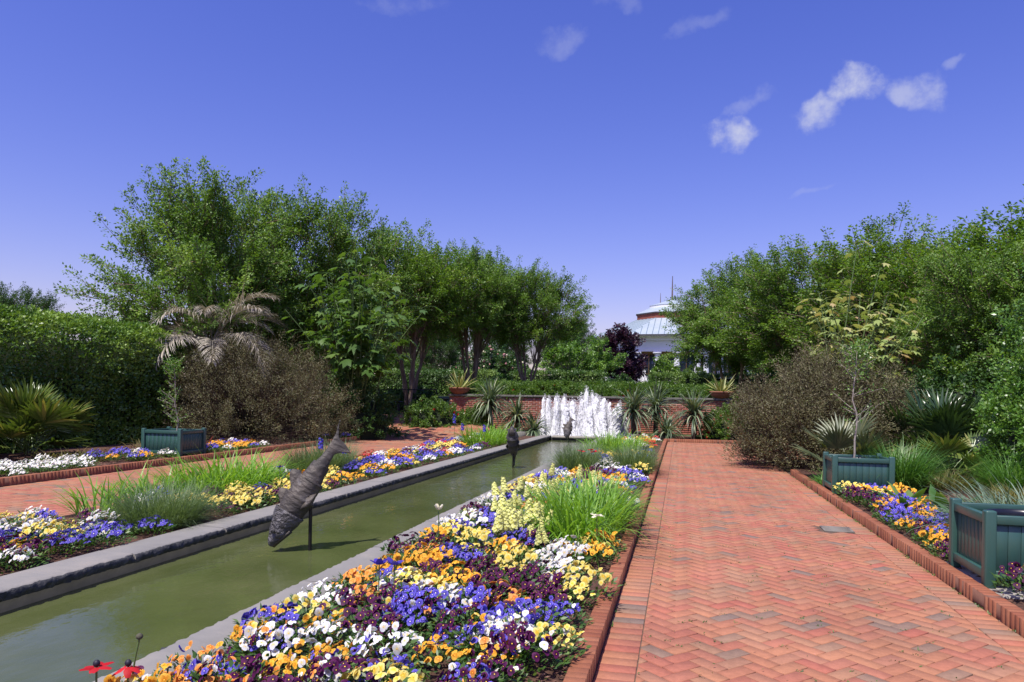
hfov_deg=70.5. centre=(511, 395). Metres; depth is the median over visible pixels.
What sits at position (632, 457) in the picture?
fine grass mound
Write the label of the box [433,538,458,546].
pansy plant
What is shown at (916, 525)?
pansy plant
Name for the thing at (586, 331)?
background tree
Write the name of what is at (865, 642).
brick path
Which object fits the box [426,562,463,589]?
pansy plant
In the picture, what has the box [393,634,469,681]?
pansy plant
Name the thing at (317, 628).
pansy plant
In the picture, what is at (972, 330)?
crape myrtle tree
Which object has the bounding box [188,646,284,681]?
pansy plant
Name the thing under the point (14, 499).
brick path
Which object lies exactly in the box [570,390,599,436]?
fountain jet
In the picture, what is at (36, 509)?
pansy plant
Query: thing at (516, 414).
yucca plant
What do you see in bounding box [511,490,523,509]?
snapdragon plant
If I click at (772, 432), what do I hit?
brown shrub
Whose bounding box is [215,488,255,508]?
pansy plant
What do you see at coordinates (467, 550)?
pansy plant
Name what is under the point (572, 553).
pansy plant
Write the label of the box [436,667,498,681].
pansy plant
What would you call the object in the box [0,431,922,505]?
distant pansies
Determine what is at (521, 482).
snapdragon plant
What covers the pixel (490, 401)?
yucca plant
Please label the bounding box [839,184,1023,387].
crape myrtle tree
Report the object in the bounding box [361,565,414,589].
pansy plant
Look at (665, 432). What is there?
yucca plant
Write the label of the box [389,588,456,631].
pansy plant
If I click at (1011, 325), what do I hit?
glossy shrub
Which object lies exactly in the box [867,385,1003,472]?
fan palm
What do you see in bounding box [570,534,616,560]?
pansy plant
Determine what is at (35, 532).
pansy plant
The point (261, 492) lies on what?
pansy plant
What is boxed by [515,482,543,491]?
pansy plant
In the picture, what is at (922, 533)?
pansy plant
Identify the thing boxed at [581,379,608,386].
rose bush
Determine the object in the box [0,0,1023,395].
sky
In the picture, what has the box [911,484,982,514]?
broad leaved plant
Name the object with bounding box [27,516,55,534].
pansy plant
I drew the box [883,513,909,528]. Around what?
pansy plant
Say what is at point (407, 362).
background tree
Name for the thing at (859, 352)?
sapling
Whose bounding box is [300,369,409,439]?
shade shrub
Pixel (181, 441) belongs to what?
planter box
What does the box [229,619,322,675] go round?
pansy plant
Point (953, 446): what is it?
fan palm
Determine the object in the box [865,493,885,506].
pansy plant
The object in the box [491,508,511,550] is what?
snapdragon plant
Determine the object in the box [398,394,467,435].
rose bush
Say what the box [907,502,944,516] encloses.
pansy plant
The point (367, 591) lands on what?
pansy plant
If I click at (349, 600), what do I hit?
pansy plant
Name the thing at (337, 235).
crape myrtle tree
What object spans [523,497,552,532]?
snapdragon plant
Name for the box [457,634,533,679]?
pansy plant
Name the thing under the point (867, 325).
leaved plant
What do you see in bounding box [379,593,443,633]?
pansy plant
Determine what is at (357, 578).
pansy plant
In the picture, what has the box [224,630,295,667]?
pansy plant
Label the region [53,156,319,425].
crape myrtle tree
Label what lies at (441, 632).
pansy plant
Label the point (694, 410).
yucca plant
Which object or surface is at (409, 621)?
pansy plant
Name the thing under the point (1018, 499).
blue grass clump
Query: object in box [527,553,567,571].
pansy plant
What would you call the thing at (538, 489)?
snapdragon plant
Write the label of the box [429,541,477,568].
pansy plant
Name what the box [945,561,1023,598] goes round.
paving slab
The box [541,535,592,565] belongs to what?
pansy plant
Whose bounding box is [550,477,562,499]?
snapdragon plant
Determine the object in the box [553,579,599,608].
pansy plant
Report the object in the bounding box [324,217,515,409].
crape myrtle tree
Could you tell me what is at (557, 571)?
pansy plant
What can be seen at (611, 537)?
pansy plant
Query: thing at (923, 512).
pansy plant
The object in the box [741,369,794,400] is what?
terrace bush
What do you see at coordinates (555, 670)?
bark chips
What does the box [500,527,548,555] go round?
pansy plant
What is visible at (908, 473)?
grass clump
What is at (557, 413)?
fountain jet
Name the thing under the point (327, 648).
pansy plant
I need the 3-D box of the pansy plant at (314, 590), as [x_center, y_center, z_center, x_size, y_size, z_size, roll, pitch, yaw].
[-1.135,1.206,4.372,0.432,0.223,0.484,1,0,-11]
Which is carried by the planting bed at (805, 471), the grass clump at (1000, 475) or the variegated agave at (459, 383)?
the grass clump at (1000, 475)
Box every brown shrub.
[139,325,362,443]
[706,329,954,472]
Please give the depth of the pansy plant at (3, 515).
6.72 m
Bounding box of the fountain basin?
[517,430,640,436]
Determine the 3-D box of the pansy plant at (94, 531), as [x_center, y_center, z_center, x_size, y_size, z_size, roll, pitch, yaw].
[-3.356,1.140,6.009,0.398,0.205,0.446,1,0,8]
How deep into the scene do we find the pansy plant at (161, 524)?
6.54 m
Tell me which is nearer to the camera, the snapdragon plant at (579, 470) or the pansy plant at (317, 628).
the pansy plant at (317, 628)
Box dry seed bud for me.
[132,633,142,673]
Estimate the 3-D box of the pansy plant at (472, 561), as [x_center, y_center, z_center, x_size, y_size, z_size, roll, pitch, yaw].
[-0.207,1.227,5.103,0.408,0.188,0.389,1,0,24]
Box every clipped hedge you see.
[0,303,187,453]
[318,366,498,395]
[508,368,607,383]
[647,370,685,384]
[689,371,792,389]
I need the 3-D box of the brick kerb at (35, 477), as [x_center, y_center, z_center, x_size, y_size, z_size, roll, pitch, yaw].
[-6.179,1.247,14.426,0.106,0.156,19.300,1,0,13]
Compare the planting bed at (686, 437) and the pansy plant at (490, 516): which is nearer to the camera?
the pansy plant at (490, 516)
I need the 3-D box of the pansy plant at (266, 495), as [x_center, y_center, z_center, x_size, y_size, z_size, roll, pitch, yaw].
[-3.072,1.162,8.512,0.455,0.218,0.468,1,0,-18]
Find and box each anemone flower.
[79,660,113,681]
[112,659,141,681]
[370,558,386,591]
[386,557,403,584]
[434,504,442,542]
[590,513,602,555]
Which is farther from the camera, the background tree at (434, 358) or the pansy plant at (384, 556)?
the background tree at (434, 358)
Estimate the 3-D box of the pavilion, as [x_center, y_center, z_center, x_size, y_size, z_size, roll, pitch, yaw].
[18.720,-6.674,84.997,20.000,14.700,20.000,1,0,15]
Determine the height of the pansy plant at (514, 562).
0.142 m
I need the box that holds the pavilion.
[583,276,749,380]
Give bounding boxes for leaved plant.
[281,238,442,409]
[794,240,924,453]
[868,481,928,504]
[897,494,921,506]
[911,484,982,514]
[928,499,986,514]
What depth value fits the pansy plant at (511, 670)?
3.19 m
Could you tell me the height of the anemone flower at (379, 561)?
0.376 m
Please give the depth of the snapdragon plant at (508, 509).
6.47 m
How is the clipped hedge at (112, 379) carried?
on the planting bed at (114, 445)
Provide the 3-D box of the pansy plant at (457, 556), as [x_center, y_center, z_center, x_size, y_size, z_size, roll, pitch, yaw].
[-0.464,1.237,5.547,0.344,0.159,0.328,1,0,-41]
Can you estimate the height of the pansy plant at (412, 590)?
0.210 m
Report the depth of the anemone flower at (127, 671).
2.78 m
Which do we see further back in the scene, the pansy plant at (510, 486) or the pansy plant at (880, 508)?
the pansy plant at (510, 486)
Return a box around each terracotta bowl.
[449,387,469,393]
[709,391,732,398]
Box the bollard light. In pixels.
[395,401,402,413]
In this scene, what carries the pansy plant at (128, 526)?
on the planting bed at (97, 547)
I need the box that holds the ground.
[190,395,807,469]
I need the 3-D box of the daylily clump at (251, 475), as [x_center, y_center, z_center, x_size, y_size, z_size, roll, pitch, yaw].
[-3.701,0.956,9.425,2.046,0.746,3.098,1,0,13]
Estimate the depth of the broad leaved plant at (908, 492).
8.93 m
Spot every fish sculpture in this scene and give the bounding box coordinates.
[268,420,350,550]
[506,426,519,467]
[562,415,574,441]
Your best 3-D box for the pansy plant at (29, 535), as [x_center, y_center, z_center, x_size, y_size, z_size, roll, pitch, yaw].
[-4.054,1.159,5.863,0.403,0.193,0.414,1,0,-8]
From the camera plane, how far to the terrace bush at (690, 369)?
42.48 m
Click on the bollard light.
(398, 407)
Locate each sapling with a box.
[157,354,190,430]
[830,336,886,457]
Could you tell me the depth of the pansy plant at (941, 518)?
7.13 m
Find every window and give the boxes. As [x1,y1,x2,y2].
[641,353,654,374]
[660,353,673,371]
[680,354,693,371]
[701,356,713,372]
[714,357,726,373]
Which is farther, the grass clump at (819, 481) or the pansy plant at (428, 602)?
the grass clump at (819, 481)
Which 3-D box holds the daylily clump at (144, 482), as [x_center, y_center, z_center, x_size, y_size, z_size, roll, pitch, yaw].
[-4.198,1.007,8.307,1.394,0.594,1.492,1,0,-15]
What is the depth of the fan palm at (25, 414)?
13.35 m
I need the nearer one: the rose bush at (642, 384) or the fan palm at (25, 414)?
the fan palm at (25, 414)
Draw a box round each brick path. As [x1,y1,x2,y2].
[0,412,489,524]
[593,442,1023,681]
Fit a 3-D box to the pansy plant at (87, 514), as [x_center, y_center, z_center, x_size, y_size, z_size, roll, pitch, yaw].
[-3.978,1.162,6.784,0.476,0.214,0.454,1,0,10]
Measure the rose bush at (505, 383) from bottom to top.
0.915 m
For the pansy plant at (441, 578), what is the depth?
4.57 m
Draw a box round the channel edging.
[0,435,608,681]
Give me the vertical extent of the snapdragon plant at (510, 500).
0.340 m
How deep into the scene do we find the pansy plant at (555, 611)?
4.04 m
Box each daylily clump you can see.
[29,470,151,514]
[87,458,200,514]
[130,445,305,502]
[451,421,523,446]
[490,465,664,566]
[577,429,658,456]
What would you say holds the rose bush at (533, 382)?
on the ground
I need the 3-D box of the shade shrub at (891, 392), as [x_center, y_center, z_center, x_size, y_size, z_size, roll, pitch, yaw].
[8.974,0.473,17.716,4.381,2.471,2.902,1,0,13]
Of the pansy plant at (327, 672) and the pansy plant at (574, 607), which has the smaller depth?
the pansy plant at (327, 672)
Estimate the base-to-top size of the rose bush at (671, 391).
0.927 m
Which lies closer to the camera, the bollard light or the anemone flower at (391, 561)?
the anemone flower at (391, 561)
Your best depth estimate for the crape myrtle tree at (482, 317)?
31.24 m
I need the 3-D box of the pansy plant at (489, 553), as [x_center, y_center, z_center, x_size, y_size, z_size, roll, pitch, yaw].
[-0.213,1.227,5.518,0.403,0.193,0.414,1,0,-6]
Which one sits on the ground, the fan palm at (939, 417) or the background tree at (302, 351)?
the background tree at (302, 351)
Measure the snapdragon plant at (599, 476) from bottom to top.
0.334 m
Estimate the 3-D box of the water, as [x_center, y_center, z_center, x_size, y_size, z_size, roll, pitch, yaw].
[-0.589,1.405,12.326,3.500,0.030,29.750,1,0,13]
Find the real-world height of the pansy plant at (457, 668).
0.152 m
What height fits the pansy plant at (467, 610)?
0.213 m
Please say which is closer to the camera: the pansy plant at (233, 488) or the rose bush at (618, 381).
the pansy plant at (233, 488)
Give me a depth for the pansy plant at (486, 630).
3.59 m
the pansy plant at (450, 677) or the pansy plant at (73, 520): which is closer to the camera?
the pansy plant at (450, 677)
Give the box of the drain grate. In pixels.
[819,525,854,532]
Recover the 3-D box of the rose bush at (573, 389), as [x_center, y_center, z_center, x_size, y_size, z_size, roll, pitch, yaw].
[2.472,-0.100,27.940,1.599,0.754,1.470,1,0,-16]
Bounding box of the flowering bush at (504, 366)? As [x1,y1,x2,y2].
[447,343,528,378]
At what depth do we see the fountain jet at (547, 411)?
25.57 m
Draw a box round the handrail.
[319,389,436,399]
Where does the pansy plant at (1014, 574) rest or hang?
on the planting bed at (805, 471)
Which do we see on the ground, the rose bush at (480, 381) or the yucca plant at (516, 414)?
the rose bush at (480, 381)
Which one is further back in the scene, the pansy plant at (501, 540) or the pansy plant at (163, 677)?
the pansy plant at (501, 540)
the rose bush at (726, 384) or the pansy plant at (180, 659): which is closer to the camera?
the pansy plant at (180, 659)
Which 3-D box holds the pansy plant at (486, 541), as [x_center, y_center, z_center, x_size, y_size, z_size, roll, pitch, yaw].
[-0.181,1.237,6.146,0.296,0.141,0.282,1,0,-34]
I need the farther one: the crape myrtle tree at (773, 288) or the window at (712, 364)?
the window at (712, 364)
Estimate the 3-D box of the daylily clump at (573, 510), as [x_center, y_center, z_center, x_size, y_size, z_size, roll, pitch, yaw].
[0.746,1.066,7.303,1.798,0.654,3.508,1,0,13]
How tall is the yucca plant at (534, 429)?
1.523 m
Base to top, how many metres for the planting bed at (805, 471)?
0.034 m
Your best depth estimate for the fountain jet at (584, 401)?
25.45 m
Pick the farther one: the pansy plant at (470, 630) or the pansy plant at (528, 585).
the pansy plant at (528, 585)
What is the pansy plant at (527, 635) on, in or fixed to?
on the planting bed at (547, 670)
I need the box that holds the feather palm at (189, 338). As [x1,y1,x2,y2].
[139,283,288,436]
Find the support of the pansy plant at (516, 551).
on the planting bed at (547, 670)
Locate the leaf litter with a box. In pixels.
[610,472,1015,681]
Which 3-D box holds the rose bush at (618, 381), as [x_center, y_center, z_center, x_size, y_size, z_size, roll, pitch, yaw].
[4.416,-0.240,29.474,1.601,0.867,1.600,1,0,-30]
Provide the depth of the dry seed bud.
2.80 m
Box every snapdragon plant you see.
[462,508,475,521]
[491,477,509,500]
[491,497,497,511]
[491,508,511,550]
[496,491,506,511]
[504,502,512,519]
[506,497,512,509]
[508,506,525,539]
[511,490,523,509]
[517,475,524,495]
[522,504,544,527]
[523,479,538,498]
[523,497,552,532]
[527,516,545,548]
[535,484,553,504]
[535,529,549,550]
[539,463,554,480]
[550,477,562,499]
[570,464,581,479]
[588,470,598,488]
[590,470,602,482]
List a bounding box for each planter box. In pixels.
[141,427,205,456]
[822,452,894,494]
[948,498,1023,588]
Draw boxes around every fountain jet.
[539,394,563,435]
[549,394,574,435]
[553,385,590,435]
[557,396,582,435]
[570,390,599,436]
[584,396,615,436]
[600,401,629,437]
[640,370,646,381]
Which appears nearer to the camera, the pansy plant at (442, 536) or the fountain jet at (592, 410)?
the pansy plant at (442, 536)
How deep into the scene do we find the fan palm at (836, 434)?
11.96 m
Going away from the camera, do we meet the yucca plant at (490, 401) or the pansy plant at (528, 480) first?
the pansy plant at (528, 480)
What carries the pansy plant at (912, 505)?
on the planting bed at (805, 471)
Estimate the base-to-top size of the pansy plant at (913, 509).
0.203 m
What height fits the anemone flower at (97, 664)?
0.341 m
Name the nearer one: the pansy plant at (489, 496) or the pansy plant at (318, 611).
the pansy plant at (318, 611)
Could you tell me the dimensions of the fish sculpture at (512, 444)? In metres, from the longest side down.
1.074 x 0.584 x 0.286 m
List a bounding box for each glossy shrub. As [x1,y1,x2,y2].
[959,257,1023,477]
[963,324,1023,488]
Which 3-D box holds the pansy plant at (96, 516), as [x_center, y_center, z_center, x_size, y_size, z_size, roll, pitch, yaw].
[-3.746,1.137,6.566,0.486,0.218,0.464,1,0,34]
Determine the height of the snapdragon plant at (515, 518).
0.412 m
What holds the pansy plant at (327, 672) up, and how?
on the planting bed at (547, 670)
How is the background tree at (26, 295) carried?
on the ground
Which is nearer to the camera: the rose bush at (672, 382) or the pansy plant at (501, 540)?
the pansy plant at (501, 540)
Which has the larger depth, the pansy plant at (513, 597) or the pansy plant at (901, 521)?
the pansy plant at (901, 521)
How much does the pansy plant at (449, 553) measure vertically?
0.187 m
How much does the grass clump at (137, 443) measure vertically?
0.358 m
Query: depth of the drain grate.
7.87 m
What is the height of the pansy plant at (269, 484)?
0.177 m
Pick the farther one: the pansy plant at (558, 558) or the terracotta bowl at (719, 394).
the terracotta bowl at (719, 394)
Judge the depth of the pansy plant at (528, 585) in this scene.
4.58 m
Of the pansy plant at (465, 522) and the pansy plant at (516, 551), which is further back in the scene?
the pansy plant at (465, 522)
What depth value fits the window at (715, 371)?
78.36 m
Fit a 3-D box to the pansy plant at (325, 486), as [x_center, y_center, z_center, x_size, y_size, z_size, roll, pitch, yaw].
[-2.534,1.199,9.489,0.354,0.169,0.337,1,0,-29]
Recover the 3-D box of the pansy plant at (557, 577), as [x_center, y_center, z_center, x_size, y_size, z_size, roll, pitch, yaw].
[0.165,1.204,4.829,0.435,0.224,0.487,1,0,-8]
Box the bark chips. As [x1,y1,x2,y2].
[0,439,1022,681]
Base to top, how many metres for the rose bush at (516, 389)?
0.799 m
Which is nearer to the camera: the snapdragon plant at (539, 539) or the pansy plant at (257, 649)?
the pansy plant at (257, 649)
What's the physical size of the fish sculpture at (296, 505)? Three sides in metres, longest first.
1.373 x 0.690 x 0.269 m
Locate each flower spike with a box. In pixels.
[318,438,323,448]
[453,414,455,436]
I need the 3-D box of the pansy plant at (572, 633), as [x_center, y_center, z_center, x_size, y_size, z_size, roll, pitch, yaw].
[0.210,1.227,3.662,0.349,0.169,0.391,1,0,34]
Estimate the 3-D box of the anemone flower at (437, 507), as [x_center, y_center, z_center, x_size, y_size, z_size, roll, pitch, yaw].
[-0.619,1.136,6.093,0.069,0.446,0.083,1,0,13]
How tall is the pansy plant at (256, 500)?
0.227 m
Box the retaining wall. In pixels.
[448,394,731,434]
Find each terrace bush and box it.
[382,385,438,409]
[487,373,519,381]
[607,372,634,382]
[646,355,680,381]
[677,362,709,383]
[736,342,809,378]
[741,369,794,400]
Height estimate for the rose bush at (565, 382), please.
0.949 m
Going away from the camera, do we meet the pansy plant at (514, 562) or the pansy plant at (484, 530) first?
the pansy plant at (514, 562)
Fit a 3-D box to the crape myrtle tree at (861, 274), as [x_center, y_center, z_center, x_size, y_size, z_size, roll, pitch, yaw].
[12.554,-2.104,22.623,8.531,7.040,8.528,1,0,-18]
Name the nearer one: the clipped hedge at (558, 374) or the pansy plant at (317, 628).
the pansy plant at (317, 628)
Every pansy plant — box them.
[0,510,19,522]
[0,513,42,534]
[0,527,38,542]
[0,528,14,537]
[0,530,17,544]
[0,532,52,565]
[0,544,48,573]
[1,535,49,564]
[1,543,48,566]
[4,511,42,526]
[10,505,58,526]
[12,530,43,543]
[14,518,71,543]
[23,508,64,524]
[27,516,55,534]
[36,523,69,538]
[37,533,74,555]
[42,528,92,556]
[54,518,85,530]
[57,524,86,544]
[57,526,98,546]
[64,507,109,524]
[74,522,117,544]
[75,508,127,529]
[79,521,137,547]
[81,519,114,539]
[103,661,196,681]
[109,520,137,536]
[133,515,176,535]
[154,640,239,679]
[170,663,249,681]
[181,654,252,681]
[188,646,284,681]
[198,486,223,496]
[201,495,229,508]
[213,500,242,513]
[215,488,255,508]
[217,490,234,498]
[219,480,253,493]
[219,486,246,502]
[222,620,285,655]
[223,492,266,512]
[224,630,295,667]
[229,601,312,650]
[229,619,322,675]
[233,673,316,681]
[236,490,268,504]
[239,485,270,503]
[243,486,278,505]
[249,482,269,492]
[249,649,332,681]
[252,483,282,500]
[262,591,342,639]
[265,478,284,485]
[270,477,289,489]
[272,482,290,496]
[288,616,359,658]
[290,577,357,619]
[290,653,355,681]
[291,640,359,681]
[295,648,386,681]
[297,606,353,648]
[303,672,336,681]
[313,584,375,620]
[321,482,331,491]
[324,565,380,594]
[324,603,417,651]
[325,478,342,488]
[339,656,424,681]
[340,565,382,586]
[340,584,383,613]
[340,622,432,669]
[348,595,384,623]
[348,648,425,681]
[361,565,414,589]
[361,579,436,626]
[363,562,400,582]
[365,604,431,647]
[371,567,441,592]
[374,552,411,570]
[377,581,450,629]
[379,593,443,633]
[380,531,435,556]
[387,542,445,572]
[389,566,446,589]
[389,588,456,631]
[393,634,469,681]
[395,550,435,573]
[412,558,454,575]
[414,531,452,548]
[415,524,459,541]
[416,545,463,572]
[417,543,447,561]
[417,582,488,622]
[420,573,465,597]
[423,626,481,661]
[426,560,487,590]
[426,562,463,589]
[427,597,495,648]
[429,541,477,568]
[432,513,477,539]
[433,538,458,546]
[435,597,478,623]
[436,519,473,540]
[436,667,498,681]
[438,540,463,548]
[439,517,477,541]
[439,661,509,681]
[442,543,486,566]
[444,546,475,564]
[444,614,526,670]
[445,527,465,538]
[448,572,505,606]
[448,582,498,622]
[450,528,501,550]
[451,544,490,566]
[452,507,491,528]
[453,648,532,681]
[457,562,505,584]
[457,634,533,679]
[458,501,492,518]
[460,616,541,663]
[461,544,503,567]
[462,555,508,580]
[466,526,495,543]
[466,579,530,613]
[468,610,549,665]
[472,512,495,528]
[472,598,547,632]
[473,492,499,507]
[473,585,525,613]
[475,533,496,548]
[475,620,574,681]
[479,506,495,515]
[479,527,508,543]
[482,535,529,562]
[484,567,541,598]
[487,540,546,571]
[493,558,530,573]
[498,483,519,495]
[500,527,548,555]
[504,598,577,634]
[506,560,567,597]
[511,476,534,485]
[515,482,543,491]
[516,528,556,551]
[516,577,562,601]
[518,548,556,573]
[519,621,591,665]
[526,580,579,608]
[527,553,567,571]
[531,540,590,569]
[533,560,592,593]
[535,595,593,636]
[536,570,574,600]
[540,555,585,576]
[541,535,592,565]
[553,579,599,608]
[556,560,621,599]
[563,542,589,564]
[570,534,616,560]
[576,540,620,564]
[578,528,626,556]
[617,481,639,493]
[617,493,644,509]
[861,490,897,505]
[863,497,877,509]
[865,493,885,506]
[869,497,907,514]
[871,506,904,517]
[873,498,907,515]
[874,500,908,515]
[875,504,915,524]
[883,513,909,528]
[890,493,923,503]
[890,516,922,531]
[900,505,935,524]
[905,499,937,519]
[905,513,928,523]
[906,518,941,534]
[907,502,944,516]
[910,510,934,519]
[911,528,933,540]
[912,523,948,545]
[920,535,947,556]
[921,524,948,539]
[924,513,948,527]
[928,537,948,561]
[989,561,1023,596]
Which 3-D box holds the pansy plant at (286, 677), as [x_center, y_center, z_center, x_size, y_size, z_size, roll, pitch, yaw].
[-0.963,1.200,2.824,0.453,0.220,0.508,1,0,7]
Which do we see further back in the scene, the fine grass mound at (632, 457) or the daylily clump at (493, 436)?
the daylily clump at (493, 436)
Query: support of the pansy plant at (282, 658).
on the planting bed at (547, 670)
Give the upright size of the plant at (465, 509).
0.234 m
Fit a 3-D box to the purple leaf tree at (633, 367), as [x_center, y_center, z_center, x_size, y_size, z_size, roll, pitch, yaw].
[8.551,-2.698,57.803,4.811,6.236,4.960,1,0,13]
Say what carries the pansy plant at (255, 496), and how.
on the planting bed at (97, 547)
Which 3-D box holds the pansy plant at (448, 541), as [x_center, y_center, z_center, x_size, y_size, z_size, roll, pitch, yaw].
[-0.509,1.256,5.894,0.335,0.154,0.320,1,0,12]
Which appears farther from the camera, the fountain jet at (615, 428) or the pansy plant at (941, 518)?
the fountain jet at (615, 428)
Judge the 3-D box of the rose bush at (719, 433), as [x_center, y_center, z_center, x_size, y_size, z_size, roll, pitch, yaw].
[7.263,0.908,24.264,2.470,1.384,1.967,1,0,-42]
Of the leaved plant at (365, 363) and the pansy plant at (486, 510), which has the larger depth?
the leaved plant at (365, 363)
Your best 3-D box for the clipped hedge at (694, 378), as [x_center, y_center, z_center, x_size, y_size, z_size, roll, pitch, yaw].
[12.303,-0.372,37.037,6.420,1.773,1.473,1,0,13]
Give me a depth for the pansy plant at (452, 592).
4.20 m
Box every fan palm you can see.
[0,376,96,454]
[791,409,929,463]
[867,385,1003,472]
[884,431,997,477]
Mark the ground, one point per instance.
(522, 430)
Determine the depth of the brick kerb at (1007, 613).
5.90 m
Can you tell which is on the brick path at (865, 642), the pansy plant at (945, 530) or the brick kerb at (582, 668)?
the brick kerb at (582, 668)
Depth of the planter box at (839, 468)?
10.30 m
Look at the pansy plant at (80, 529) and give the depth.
6.14 m
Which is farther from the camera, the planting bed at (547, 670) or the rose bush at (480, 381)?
the rose bush at (480, 381)
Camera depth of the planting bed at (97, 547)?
6.67 m
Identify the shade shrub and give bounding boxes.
[184,352,304,431]
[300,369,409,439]
[795,369,931,456]
[896,338,1022,471]
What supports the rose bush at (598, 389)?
on the ground
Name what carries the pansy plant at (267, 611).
on the planting bed at (547, 670)
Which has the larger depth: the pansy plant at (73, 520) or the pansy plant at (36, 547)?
the pansy plant at (73, 520)
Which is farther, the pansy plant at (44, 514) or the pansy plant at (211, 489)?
the pansy plant at (211, 489)
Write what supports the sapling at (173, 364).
on the planter box at (181, 441)
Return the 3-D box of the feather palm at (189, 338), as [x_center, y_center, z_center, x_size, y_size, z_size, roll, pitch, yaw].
[-8.937,-0.979,21.086,4.658,4.570,4.816,1,0,-12]
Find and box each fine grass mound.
[63,472,238,534]
[267,435,370,471]
[532,437,613,470]
[595,439,670,474]
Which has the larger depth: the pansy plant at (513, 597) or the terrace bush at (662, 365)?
the terrace bush at (662, 365)
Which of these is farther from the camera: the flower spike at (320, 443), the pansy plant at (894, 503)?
the flower spike at (320, 443)
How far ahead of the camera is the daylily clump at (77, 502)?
7.69 m
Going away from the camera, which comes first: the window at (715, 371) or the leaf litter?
the leaf litter
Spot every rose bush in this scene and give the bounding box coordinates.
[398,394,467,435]
[447,381,485,396]
[456,403,495,428]
[472,378,488,391]
[476,379,511,398]
[500,382,539,398]
[501,379,524,390]
[517,379,540,391]
[531,379,571,398]
[554,378,576,388]
[559,384,592,398]
[577,383,594,391]
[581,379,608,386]
[588,384,617,398]
[594,381,620,391]
[608,380,629,384]
[608,381,647,401]
[629,381,646,390]
[641,380,680,401]
[646,379,680,389]
[672,386,702,400]
[675,383,704,390]
[695,384,733,403]
[696,402,748,439]
[704,379,742,402]
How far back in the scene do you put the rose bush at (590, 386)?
28.47 m
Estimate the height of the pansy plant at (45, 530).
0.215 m
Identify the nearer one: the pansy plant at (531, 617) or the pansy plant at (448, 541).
the pansy plant at (531, 617)
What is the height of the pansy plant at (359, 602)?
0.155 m
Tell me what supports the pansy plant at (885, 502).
on the planting bed at (805, 471)
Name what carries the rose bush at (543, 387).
on the ground
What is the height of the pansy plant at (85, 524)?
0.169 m
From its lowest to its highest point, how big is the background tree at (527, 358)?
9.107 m
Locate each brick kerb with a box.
[0,433,389,486]
[563,439,666,681]
[667,439,787,444]
[790,469,1023,637]
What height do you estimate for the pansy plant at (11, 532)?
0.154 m
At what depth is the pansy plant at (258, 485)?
9.09 m
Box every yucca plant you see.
[462,375,515,427]
[496,394,541,431]
[515,408,549,436]
[606,384,659,433]
[637,379,677,432]
[647,412,685,439]
[669,387,717,438]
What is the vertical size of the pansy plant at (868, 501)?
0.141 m
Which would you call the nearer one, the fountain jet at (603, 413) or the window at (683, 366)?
the fountain jet at (603, 413)
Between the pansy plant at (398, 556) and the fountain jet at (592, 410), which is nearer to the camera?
the pansy plant at (398, 556)
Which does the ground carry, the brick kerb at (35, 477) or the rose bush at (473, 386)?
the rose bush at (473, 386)
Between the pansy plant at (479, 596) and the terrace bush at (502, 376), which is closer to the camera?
the pansy plant at (479, 596)
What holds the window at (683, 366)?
in the pavilion
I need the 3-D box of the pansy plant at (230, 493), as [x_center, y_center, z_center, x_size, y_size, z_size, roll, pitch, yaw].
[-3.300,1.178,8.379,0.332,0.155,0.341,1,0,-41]
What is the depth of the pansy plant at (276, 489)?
8.54 m
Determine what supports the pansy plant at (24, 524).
on the planting bed at (97, 547)
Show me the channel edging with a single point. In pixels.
(28, 586)
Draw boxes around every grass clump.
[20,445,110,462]
[120,438,140,447]
[803,470,822,484]
[841,432,967,492]
[903,473,1023,537]
[922,466,987,491]
[942,441,1023,495]
[973,477,1023,503]
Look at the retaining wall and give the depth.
27.10 m
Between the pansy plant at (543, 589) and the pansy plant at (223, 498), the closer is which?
the pansy plant at (543, 589)
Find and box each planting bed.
[0,428,387,476]
[0,435,539,575]
[219,439,662,681]
[647,435,710,439]
[785,459,1023,609]
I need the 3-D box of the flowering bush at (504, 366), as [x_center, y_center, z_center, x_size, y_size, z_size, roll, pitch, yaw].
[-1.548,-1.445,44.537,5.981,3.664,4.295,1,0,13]
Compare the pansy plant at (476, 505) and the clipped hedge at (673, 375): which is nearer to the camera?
the pansy plant at (476, 505)
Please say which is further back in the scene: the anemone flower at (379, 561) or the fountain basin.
the fountain basin
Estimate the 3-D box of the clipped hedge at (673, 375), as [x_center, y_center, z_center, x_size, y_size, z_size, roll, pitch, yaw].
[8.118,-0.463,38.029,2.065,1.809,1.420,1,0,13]
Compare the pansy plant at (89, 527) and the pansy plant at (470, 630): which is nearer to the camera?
the pansy plant at (470, 630)
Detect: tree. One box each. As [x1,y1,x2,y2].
[0,281,64,337]
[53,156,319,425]
[224,172,433,406]
[279,305,341,392]
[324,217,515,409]
[379,326,437,371]
[410,333,486,374]
[412,236,549,381]
[468,329,534,367]
[479,257,598,380]
[534,334,627,376]
[536,311,601,375]
[596,322,648,382]
[659,244,809,388]
[699,234,909,394]
[772,200,1016,391]
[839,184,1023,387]
[890,223,1023,400]
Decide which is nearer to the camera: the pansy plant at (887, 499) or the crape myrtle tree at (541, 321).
the pansy plant at (887, 499)
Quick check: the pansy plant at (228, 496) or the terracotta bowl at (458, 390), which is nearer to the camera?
the pansy plant at (228, 496)
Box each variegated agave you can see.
[446,368,476,388]
[706,373,737,394]
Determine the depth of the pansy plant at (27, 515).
6.63 m
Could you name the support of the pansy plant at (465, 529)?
on the planting bed at (547, 670)
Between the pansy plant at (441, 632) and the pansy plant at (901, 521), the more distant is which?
the pansy plant at (901, 521)
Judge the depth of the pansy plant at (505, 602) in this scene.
4.31 m
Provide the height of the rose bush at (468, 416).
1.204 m
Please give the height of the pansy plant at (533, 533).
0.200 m
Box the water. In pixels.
[0,440,589,681]

